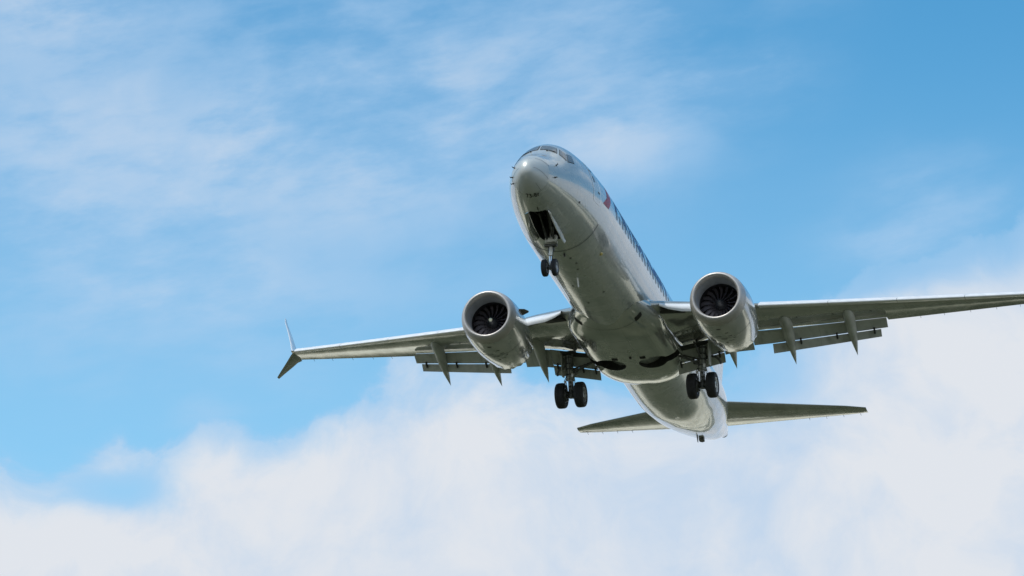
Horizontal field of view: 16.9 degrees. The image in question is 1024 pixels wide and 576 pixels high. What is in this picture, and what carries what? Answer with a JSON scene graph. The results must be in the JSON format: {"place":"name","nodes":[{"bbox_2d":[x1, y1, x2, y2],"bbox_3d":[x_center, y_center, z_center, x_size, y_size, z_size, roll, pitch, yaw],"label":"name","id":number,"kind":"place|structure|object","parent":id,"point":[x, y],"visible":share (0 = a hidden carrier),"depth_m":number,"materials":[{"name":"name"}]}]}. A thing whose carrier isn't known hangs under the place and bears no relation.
{"place":"outdoors","nodes":[
{"label":"outdoors","id":0,"kind":"place"},
{"bbox_2d":[0,0,1023,575],"label":"sky","id":1,"kind":"structure","parent":0,"point":[182,181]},
{"bbox_2d":[277,144,1023,441],"bbox_3d":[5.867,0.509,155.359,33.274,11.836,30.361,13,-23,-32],"label":"airliner","id":2,"kind":"object","parent":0,"point":[642,335],"visible":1,"depth_m":148.39,"materials":[{"name":"silver metal"}]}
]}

